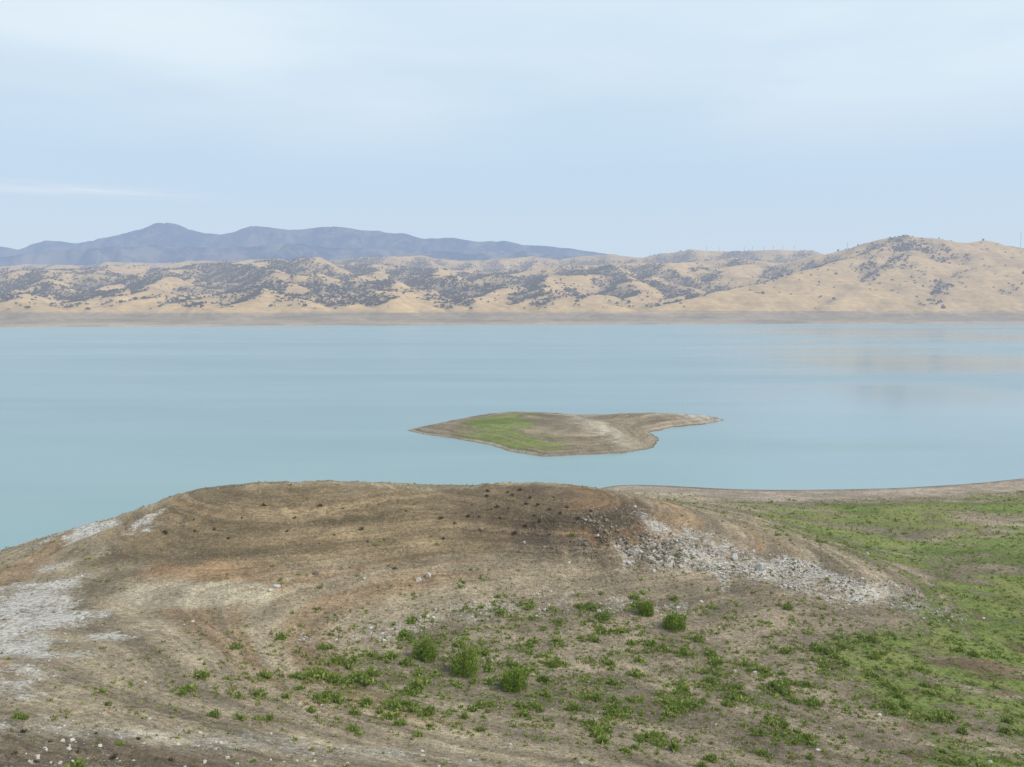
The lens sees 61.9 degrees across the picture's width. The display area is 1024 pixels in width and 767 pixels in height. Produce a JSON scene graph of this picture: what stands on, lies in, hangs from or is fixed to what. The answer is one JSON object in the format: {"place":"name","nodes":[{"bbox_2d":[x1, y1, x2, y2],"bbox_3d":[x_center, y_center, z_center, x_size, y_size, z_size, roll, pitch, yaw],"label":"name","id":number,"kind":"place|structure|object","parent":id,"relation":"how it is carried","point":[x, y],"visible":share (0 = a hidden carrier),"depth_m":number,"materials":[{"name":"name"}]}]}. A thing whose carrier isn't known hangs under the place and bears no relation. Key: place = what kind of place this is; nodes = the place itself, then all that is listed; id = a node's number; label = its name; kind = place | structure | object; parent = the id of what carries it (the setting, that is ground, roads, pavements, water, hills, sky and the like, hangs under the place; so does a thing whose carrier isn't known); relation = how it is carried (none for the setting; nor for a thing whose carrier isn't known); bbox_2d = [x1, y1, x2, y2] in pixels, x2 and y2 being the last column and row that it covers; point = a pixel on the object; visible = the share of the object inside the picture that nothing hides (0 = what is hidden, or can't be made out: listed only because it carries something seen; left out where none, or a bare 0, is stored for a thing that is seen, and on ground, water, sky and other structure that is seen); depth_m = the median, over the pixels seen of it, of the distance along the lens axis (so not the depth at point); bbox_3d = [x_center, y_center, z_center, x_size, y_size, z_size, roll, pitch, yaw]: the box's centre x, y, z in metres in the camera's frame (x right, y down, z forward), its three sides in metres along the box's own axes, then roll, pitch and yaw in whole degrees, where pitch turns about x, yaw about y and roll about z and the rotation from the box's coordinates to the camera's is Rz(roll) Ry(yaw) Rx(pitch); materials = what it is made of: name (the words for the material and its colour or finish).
{"place":"outdoors","nodes":[
{"label":"outdoors","id":0,"kind":"place"},
{"bbox_2d":[0,223,605,265],"bbox_3d":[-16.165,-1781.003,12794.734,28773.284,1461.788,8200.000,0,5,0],"label":"mountains","id":1,"kind":"structure","parent":0,"point":[163,243],"depth_m":13095.15,"materials":[{"name":"stone"}]},
{"bbox_2d":[0,478,1023,766],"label":"ground","id":2,"kind":"structure","parent":0,"point":[178,588],"depth_m":107.57,"materials":[{"name":"brown soil"}]},
{"bbox_2d":[64,757,86,766],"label":"weed clump","id":3,"kind":"object","parent":2,"relation":"on","point":[77,763],"visible":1,"depth_m":46.05,"materials":[{"name":"green plant"}]},
{"bbox_2d":[181,683,198,691],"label":"weed clump","id":4,"kind":"object","parent":2,"relation":"on","point":[189,687],"visible":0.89,"depth_m":76.62,"materials":[{"name":"green plant"}]},
{"bbox_2d":[193,668,210,679],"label":"weed clump","id":5,"kind":"object","parent":2,"relation":"on","point":[200,674],"visible":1,"depth_m":80.28,"materials":[{"name":"green plant"}]},
{"bbox_2d":[207,708,220,717],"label":"weed clump","id":6,"kind":"object","parent":2,"relation":"on","point":[214,713],"visible":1,"depth_m":70.06,"materials":[{"name":"green plant"}]},
{"bbox_2d":[248,688,265,696],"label":"weed clump","id":7,"kind":"object","parent":2,"relation":"on","point":[260,692],"visible":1,"depth_m":77.96,"materials":[{"name":"green plant"}]},
{"bbox_2d":[256,669,271,678],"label":"weed clump","id":8,"kind":"object","parent":2,"relation":"on","point":[264,674],"visible":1,"depth_m":83.30,"materials":[{"name":"green plant"}]},
{"bbox_2d":[262,713,274,721],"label":"weed clump","id":9,"kind":"object","parent":2,"relation":"on","point":[270,718],"visible":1,"depth_m":70.55,"materials":[{"name":"green plant"}]},
{"bbox_2d":[275,631,288,639],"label":"weed clump","id":10,"kind":"object","parent":2,"relation":"on","point":[280,635],"visible":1,"depth_m":95.99,"materials":[{"name":"green plant"}]},
{"bbox_2d":[281,692,291,699],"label":"weed clump","id":11,"kind":"object","parent":2,"relation":"on","point":[286,695],"visible":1,"depth_m":78.24,"materials":[{"name":"green plant"}]},
{"bbox_2d":[311,670,325,678],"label":"weed clump","id":12,"kind":"object","parent":2,"relation":"on","point":[317,675],"visible":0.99,"depth_m":85.73,"materials":[{"name":"green plant"}]},
{"bbox_2d":[324,674,342,683],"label":"weed clump","id":13,"kind":"object","parent":2,"relation":"on","point":[333,678],"visible":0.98,"depth_m":85.10,"materials":[{"name":"green plant"}]},
{"bbox_2d":[327,693,341,700],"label":"weed clump","id":14,"kind":"object","parent":2,"relation":"on","point":[331,698],"visible":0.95,"depth_m":79.21,"materials":[{"name":"green plant"}]},
{"bbox_2d":[335,654,348,664],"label":"weed clump","id":15,"kind":"object","parent":2,"relation":"on","point":[341,660],"visible":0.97,"depth_m":91.20,"materials":[{"name":"green plant"}]},
{"bbox_2d":[345,723,359,731],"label":"weed clump","id":16,"kind":"object","parent":2,"relation":"on","point":[349,727],"visible":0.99,"depth_m":70.92,"materials":[{"name":"green plant"}]},
{"bbox_2d":[345,673,360,682],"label":"weed clump","id":17,"kind":"object","parent":2,"relation":"on","point":[355,677],"visible":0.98,"depth_m":86.68,"materials":[{"name":"green plant"}]},
{"bbox_2d":[347,708,362,715],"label":"weed clump","id":18,"kind":"object","parent":2,"relation":"on","point":[352,711],"visible":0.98,"depth_m":76.31,"materials":[{"name":"green plant"}]},
{"bbox_2d":[359,694,371,706],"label":"weed clump","id":19,"kind":"object","parent":2,"relation":"on","point":[366,700],"visible":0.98,"depth_m":79.63,"materials":[{"name":"green plant"}]},
{"bbox_2d":[359,675,375,685],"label":"weed clump","id":20,"kind":"object","parent":2,"relation":"on","point":[366,681],"visible":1,"depth_m":86.26,"materials":[{"name":"green plant"}]},
{"bbox_2d":[365,666,379,674],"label":"weed clump","id":21,"kind":"object","parent":2,"relation":"on","point":[371,670],"visible":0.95,"depth_m":89.33,"materials":[{"name":"green plant"}]},
{"bbox_2d":[384,711,396,719],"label":"weed clump","id":22,"kind":"object","parent":2,"relation":"on","point":[389,716],"visible":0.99,"depth_m":76.56,"materials":[{"name":"green plant"}]},
{"bbox_2d":[384,650,396,659],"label":"weed clump","id":23,"kind":"object","parent":2,"relation":"on","point":[390,654],"visible":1,"depth_m":94.62,"materials":[{"name":"green plant"}]},
{"bbox_2d":[384,697,402,709],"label":"weed clump","id":24,"kind":"object","parent":2,"relation":"on","point":[394,704],"visible":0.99,"depth_m":79.42,"materials":[{"name":"green plant"}]},
{"bbox_2d":[391,718,402,726],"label":"weed clump","id":25,"kind":"object","parent":2,"relation":"on","point":[397,722],"visible":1,"depth_m":74.71,"materials":[{"name":"green plant"}]},
{"bbox_2d":[399,656,414,665],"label":"weed clump","id":26,"kind":"object","parent":2,"relation":"on","point":[408,661],"visible":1,"depth_m":92.98,"materials":[{"name":"green plant"}]},
{"bbox_2d":[406,705,418,712],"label":"weed clump","id":27,"kind":"object","parent":2,"relation":"on","point":[411,709],"visible":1,"depth_m":78.80,"materials":[{"name":"green plant"}]},
{"bbox_2d":[407,614,418,623],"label":"weed clump","id":28,"kind":"object","parent":2,"relation":"on","point":[412,618],"visible":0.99,"depth_m":105.70,"materials":[{"name":"green plant"}]},
{"bbox_2d":[417,711,429,717],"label":"weed clump","id":29,"kind":"object","parent":2,"relation":"on","point":[424,714],"visible":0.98,"depth_m":78.13,"materials":[{"name":"green plant"}]},
{"bbox_2d":[415,674,431,684],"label":"weed clump","id":30,"kind":"object","parent":2,"relation":"on","point":[423,679],"visible":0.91,"depth_m":87.85,"materials":[{"name":"green plant"}]},
{"bbox_2d":[411,629,440,662],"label":"willow shrub","id":31,"kind":"object","parent":2,"relation":"on","point":[426,649],"visible":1,"depth_m":95.38,"materials":[{"name":"green plant"}]},
{"bbox_2d":[421,704,437,715],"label":"weed clump","id":32,"kind":"object","parent":2,"relation":"on","point":[430,710],"visible":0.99,"depth_m":78.87,"materials":[{"name":"green plant"}]},
{"bbox_2d":[451,638,465,647],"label":"weed clump","id":33,"kind":"object","parent":2,"relation":"on","point":[459,642],"visible":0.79,"depth_m":99.56,"materials":[{"name":"green plant"}]},
{"bbox_2d":[458,713,471,718],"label":"weed clump","id":34,"kind":"object","parent":2,"relation":"on","point":[465,715],"visible":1,"depth_m":78.19,"materials":[{"name":"green plant"}]},
{"bbox_2d":[448,628,483,678],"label":"willow shrub","id":35,"kind":"object","parent":2,"relation":"on","point":[464,662],"visible":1,"depth_m":91.91,"materials":[{"name":"green plant"}]},
{"bbox_2d":[467,704,479,711],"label":"weed clump","id":36,"kind":"object","parent":2,"relation":"on","point":[473,708],"visible":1,"depth_m":80.79,"materials":[{"name":"green plant"}]},
{"bbox_2d":[482,665,495,671],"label":"weed clump","id":37,"kind":"object","parent":2,"relation":"on","point":[488,668],"visible":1,"depth_m":93.10,"materials":[{"name":"green plant"}]},
{"bbox_2d":[0,480,1021,766],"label":"rubble","id":38,"kind":"object","parent":2,"relation":"on","point":[568,610],"visible":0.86,"depth_m":121.53,"materials":[{"name":"grey stone"}]},
{"bbox_2d":[0,481,1023,766],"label":"dry weeds","id":39,"kind":"object","parent":2,"relation":"on","point":[350,705],"visible":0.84,"depth_m":92.46,"materials":[{"name":"beige plant"}]},
{"bbox_2d":[0,480,1023,766],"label":"weeds","id":40,"kind":"object","parent":2,"relation":"on","point":[694,654],"visible":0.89,"depth_m":95.76,"materials":[{"name":"green plant"}]},
{"bbox_2d":[497,665,530,693],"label":"willow shrub","id":41,"kind":"object","parent":2,"relation":"on","point":[510,682],"visible":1,"depth_m":87.90,"materials":[{"name":"green plant"}]},
{"bbox_2d":[517,707,529,717],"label":"weed clump","id":42,"kind":"object","parent":2,"relation":"on","point":[523,713],"visible":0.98,"depth_m":80.55,"materials":[{"name":"green plant"}]},
{"bbox_2d":[565,701,582,711],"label":"weed clump","id":43,"kind":"object","parent":2,"relation":"on","point":[574,706],"visible":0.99,"depth_m":83.11,"materials":[{"name":"green plant"}]},
{"bbox_2d":[580,693,591,700],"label":"weed clump","id":44,"kind":"object","parent":2,"relation":"on","point":[586,697],"visible":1,"depth_m":86.01,"materials":[{"name":"green plant"}]},
{"bbox_2d":[587,603,599,611],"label":"weed clump","id":45,"kind":"object","parent":2,"relation":"on","point":[593,607],"visible":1,"depth_m":112.05,"materials":[{"name":"green plant"}]},
{"bbox_2d":[590,690,602,701],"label":"weed clump","id":46,"kind":"object","parent":2,"relation":"on","point":[596,697],"visible":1,"depth_m":85.95,"materials":[{"name":"green plant"}]},
{"bbox_2d":[590,725,604,736],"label":"weed clump","id":47,"kind":"object","parent":2,"relation":"on","point":[600,729],"visible":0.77,"depth_m":76.79,"materials":[{"name":"green plant"}]},
{"bbox_2d":[594,731,608,744],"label":"weed clump","id":48,"kind":"object","parent":2,"relation":"on","point":[603,739],"visible":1,"depth_m":75.15,"materials":[{"name":"green plant"}]},
{"bbox_2d":[603,659,615,666],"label":"weed clump","id":49,"kind":"object","parent":2,"relation":"on","point":[609,662],"visible":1,"depth_m":96.28,"materials":[{"name":"green plant"}]},
{"bbox_2d":[605,678,616,685],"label":"weed clump","id":50,"kind":"object","parent":2,"relation":"on","point":[609,681],"visible":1,"depth_m":90.45,"materials":[{"name":"green plant"}]},
{"bbox_2d":[603,706,623,717],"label":"weed clump","id":51,"kind":"object","parent":2,"relation":"on","point":[614,711],"visible":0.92,"depth_m":82.21,"materials":[{"name":"green plant"}]},
{"bbox_2d":[613,626,625,633],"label":"weed clump","id":52,"kind":"object","parent":2,"relation":"on","point":[617,629],"visible":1,"depth_m":106.07,"materials":[{"name":"green plant"}]},
{"bbox_2d":[628,592,639,599],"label":"weed clump","id":53,"kind":"object","parent":2,"relation":"on","point":[633,595],"visible":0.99,"depth_m":116.23,"materials":[{"name":"green plant"}]},
{"bbox_2d":[629,667,644,676],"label":"weed clump","id":54,"kind":"object","parent":2,"relation":"on","point":[637,671],"visible":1,"depth_m":93.39,"materials":[{"name":"green plant"}]},
{"bbox_2d":[636,600,653,616],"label":"willow shrub","id":55,"kind":"object","parent":2,"relation":"on","point":[645,608],"visible":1,"depth_m":111.38,"materials":[{"name":"green plant"}]},
{"bbox_2d":[643,637,656,647],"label":"weed clump","id":56,"kind":"object","parent":2,"relation":"on","point":[652,643],"visible":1,"depth_m":102.43,"materials":[{"name":"green plant"}]},
{"bbox_2d":[646,728,660,738],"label":"weed clump","id":57,"kind":"object","parent":2,"relation":"on","point":[654,733],"visible":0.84,"depth_m":77.08,"materials":[{"name":"green plant"}]},
{"bbox_2d":[651,737,666,745],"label":"weed clump","id":58,"kind":"object","parent":2,"relation":"on","point":[658,741],"visible":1,"depth_m":75.63,"materials":[{"name":"green plant"}]},
{"bbox_2d":[659,600,687,631],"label":"willow shrub","id":59,"kind":"object","parent":2,"relation":"on","point":[672,621],"visible":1,"depth_m":107.50,"materials":[{"name":"green plant"}]},
{"bbox_2d":[668,738,681,752],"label":"weed clump","id":60,"kind":"object","parent":2,"relation":"on","point":[674,748],"visible":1,"depth_m":74.37,"materials":[{"name":"green plant"}]},
{"bbox_2d":[671,702,687,712],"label":"weed clump","id":61,"kind":"object","parent":2,"relation":"on","point":[675,707],"visible":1,"depth_m":84.17,"materials":[{"name":"green plant"}]},
{"bbox_2d":[676,647,691,656],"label":"weed clump","id":62,"kind":"object","parent":2,"relation":"on","point":[686,652],"visible":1,"depth_m":99.98,"materials":[{"name":"green plant"}]},
{"bbox_2d":[687,698,698,707],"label":"weed clump","id":63,"kind":"object","parent":2,"relation":"on","point":[692,703],"visible":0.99,"depth_m":85.28,"materials":[{"name":"green plant"}]},
{"bbox_2d":[689,634,705,642],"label":"weed clump","id":64,"kind":"object","parent":2,"relation":"on","point":[698,637],"visible":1,"depth_m":104.08,"materials":[{"name":"green plant"}]},
{"bbox_2d":[695,760,706,766],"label":"weed clump","id":65,"kind":"object","parent":2,"relation":"on","point":[700,764],"visible":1,"depth_m":71.29,"materials":[{"name":"green plant"}]},
{"bbox_2d":[703,649,716,655],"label":"weed clump","id":66,"kind":"object","parent":2,"relation":"on","point":[708,651],"visible":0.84,"depth_m":100.19,"materials":[{"name":"green plant"}]},
{"bbox_2d":[703,675,717,683],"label":"weed clump","id":67,"kind":"object","parent":2,"relation":"on","point":[708,678],"visible":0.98,"depth_m":92.88,"materials":[{"name":"green plant"}]},
{"bbox_2d":[703,753,719,763],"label":"weed clump","id":68,"kind":"object","parent":2,"relation":"on","point":[707,757],"visible":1,"depth_m":72.47,"materials":[{"name":"green plant"}]},
{"bbox_2d":[720,699,734,707],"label":"weed clump","id":69,"kind":"object","parent":2,"relation":"on","point":[727,702],"visible":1,"depth_m":86.37,"materials":[{"name":"green plant"}]},
{"bbox_2d":[726,691,744,700],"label":"weed clump","id":70,"kind":"object","parent":2,"relation":"on","point":[730,697],"visible":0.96,"depth_m":88.02,"materials":[{"name":"green plant"}]},
{"bbox_2d":[755,748,770,757],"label":"weed clump","id":71,"kind":"object","parent":2,"relation":"on","point":[762,752],"visible":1,"depth_m":75.48,"materials":[{"name":"green plant"}]},
{"bbox_2d":[758,665,770,673],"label":"weed clump","id":72,"kind":"object","parent":2,"relation":"on","point":[767,669],"visible":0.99,"depth_m":96.10,"materials":[{"name":"green plant"}]},
{"bbox_2d":[762,717,774,725],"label":"weed clump","id":73,"kind":"object","parent":2,"relation":"on","point":[770,721],"visible":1,"depth_m":82.18,"materials":[{"name":"green plant"}]},
{"bbox_2d":[778,719,789,728],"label":"weed clump","id":74,"kind":"object","parent":2,"relation":"on","point":[782,724],"visible":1,"depth_m":81.61,"materials":[{"name":"green plant"}]},
{"bbox_2d":[778,646,793,654],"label":"weed clump","id":75,"kind":"object","parent":2,"relation":"on","point":[784,649],"visible":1,"depth_m":102.01,"materials":[{"name":"green plant"}]},
{"bbox_2d":[780,686,792,695],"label":"weed clump","id":76,"kind":"object","parent":2,"relation":"on","point":[788,692],"visible":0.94,"depth_m":89.74,"materials":[{"name":"green plant"}]},
{"bbox_2d":[782,601,794,609],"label":"weed clump","id":77,"kind":"object","parent":2,"relation":"on","point":[787,605],"visible":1,"depth_m":115.07,"materials":[{"name":"green plant"}]},
{"bbox_2d":[787,695,802,703],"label":"weed clump","id":78,"kind":"object","parent":2,"relation":"on","point":[794,699],"visible":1,"depth_m":87.92,"materials":[{"name":"green plant"}]},
{"bbox_2d":[799,678,811,687],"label":"weed clump","id":79,"kind":"object","parent":2,"relation":"on","point":[808,683],"visible":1,"depth_m":92.48,"materials":[{"name":"green plant"}]},
{"bbox_2d":[804,695,824,706],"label":"weed clump","id":80,"kind":"object","parent":2,"relation":"on","point":[810,700],"visible":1,"depth_m":87.78,"materials":[{"name":"green plant"}]},
{"bbox_2d":[827,651,842,659],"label":"weed clump","id":81,"kind":"object","parent":2,"relation":"on","point":[834,654],"visible":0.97,"depth_m":101.01,"materials":[{"name":"green plant"}]},
{"bbox_2d":[838,658,849,666],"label":"weed clump","id":82,"kind":"object","parent":2,"relation":"on","point":[842,660],"visible":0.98,"depth_m":99.06,"materials":[{"name":"green plant"}]},
{"bbox_2d":[866,634,879,642],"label":"weed clump","id":83,"kind":"object","parent":2,"relation":"on","point":[871,638],"visible":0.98,"depth_m":106.48,"materials":[{"name":"green plant"}]},
{"bbox_2d":[867,650,881,660],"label":"weed clump","id":84,"kind":"object","parent":2,"relation":"on","point":[873,655],"visible":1,"depth_m":101.42,"materials":[{"name":"green plant"}]},
{"bbox_2d":[885,702,897,710],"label":"weed clump","id":85,"kind":"object","parent":2,"relation":"on","point":[891,706],"visible":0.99,"depth_m":87.29,"materials":[{"name":"green plant"}]},
{"bbox_2d":[892,690,905,698],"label":"weed clump","id":86,"kind":"object","parent":2,"relation":"on","point":[898,695],"visible":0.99,"depth_m":90.42,"materials":[{"name":"green plant"}]},
{"bbox_2d":[918,680,930,687],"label":"weed clump","id":87,"kind":"object","parent":2,"relation":"on","point":[925,684],"visible":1,"depth_m":93.90,"materials":[{"name":"green plant"}]},
{"bbox_2d":[922,713,938,722],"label":"weed clump","id":88,"kind":"object","parent":2,"relation":"on","point":[932,718],"visible":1,"depth_m":85.01,"materials":[{"name":"green plant"}]},
{"bbox_2d":[932,711,951,723],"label":"weed clump","id":89,"kind":"object","parent":2,"relation":"on","point":[941,717],"visible":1,"depth_m":85.01,"materials":[{"name":"green plant"}]},
{"bbox_2d":[945,712,959,721],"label":"weed clump","id":90,"kind":"object","parent":2,"relation":"on","point":[952,717],"visible":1,"depth_m":85.64,"materials":[{"name":"green plant"}]},
{"bbox_2d":[952,758,968,765],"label":"weed clump","id":91,"kind":"object","parent":2,"relation":"on","point":[956,761],"visible":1,"depth_m":75.28,"materials":[{"name":"green plant"}]},
{"bbox_2d":[956,724,968,734],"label":"weed clump","id":92,"kind":"object","parent":2,"relation":"on","point":[961,729],"visible":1,"depth_m":82.34,"materials":[{"name":"green plant"}]},
{"bbox_2d":[966,649,981,657],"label":"weed clump","id":93,"kind":"object","parent":2,"relation":"on","point":[972,653],"visible":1,"depth_m":103.33,"materials":[{"name":"green plant"}]},
{"bbox_2d":[998,725,1013,735],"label":"weed clump","id":94,"kind":"object","parent":2,"relation":"on","point":[1004,729],"visible":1,"depth_m":82.86,"materials":[{"name":"green plant"}]},
{"bbox_2d":[0,323,1023,549],"bbox_3d":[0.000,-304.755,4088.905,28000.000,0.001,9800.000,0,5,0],"label":"water","id":95,"kind":"structure","parent":0,"point":[99,423],"depth_m":409.89,"materials":[{"name":"blue liquid"}]},
{"bbox_2d":[0,236,1023,326],"bbox_3d":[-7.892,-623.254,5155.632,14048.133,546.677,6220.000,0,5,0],"label":"hills","id":96,"kind":"structure","parent":0,"point":[976,300],"depth_m":3353.33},
{"bbox_2d":[0,235,1023,309],"bbox_3d":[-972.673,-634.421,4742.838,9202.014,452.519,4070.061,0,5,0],"label":"oak woodland","id":97,"kind":"object","parent":96,"relation":"on","point":[255,279],"visible":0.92,"depth_m":3914.67,"materials":[{"name":"green plant"}]},
{"bbox_2d":[0,0,1023,257],"label":"sky","id":98,"kind":"structure","parent":0,"point":[630,128],"materials":[{"name":"blue"}]},
{"bbox_2d":[407,412,722,456],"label":"island","id":99,"kind":"structure","parent":0,"point":[544,434],"depth_m":303.98,"materials":[{"name":"brown soil"}]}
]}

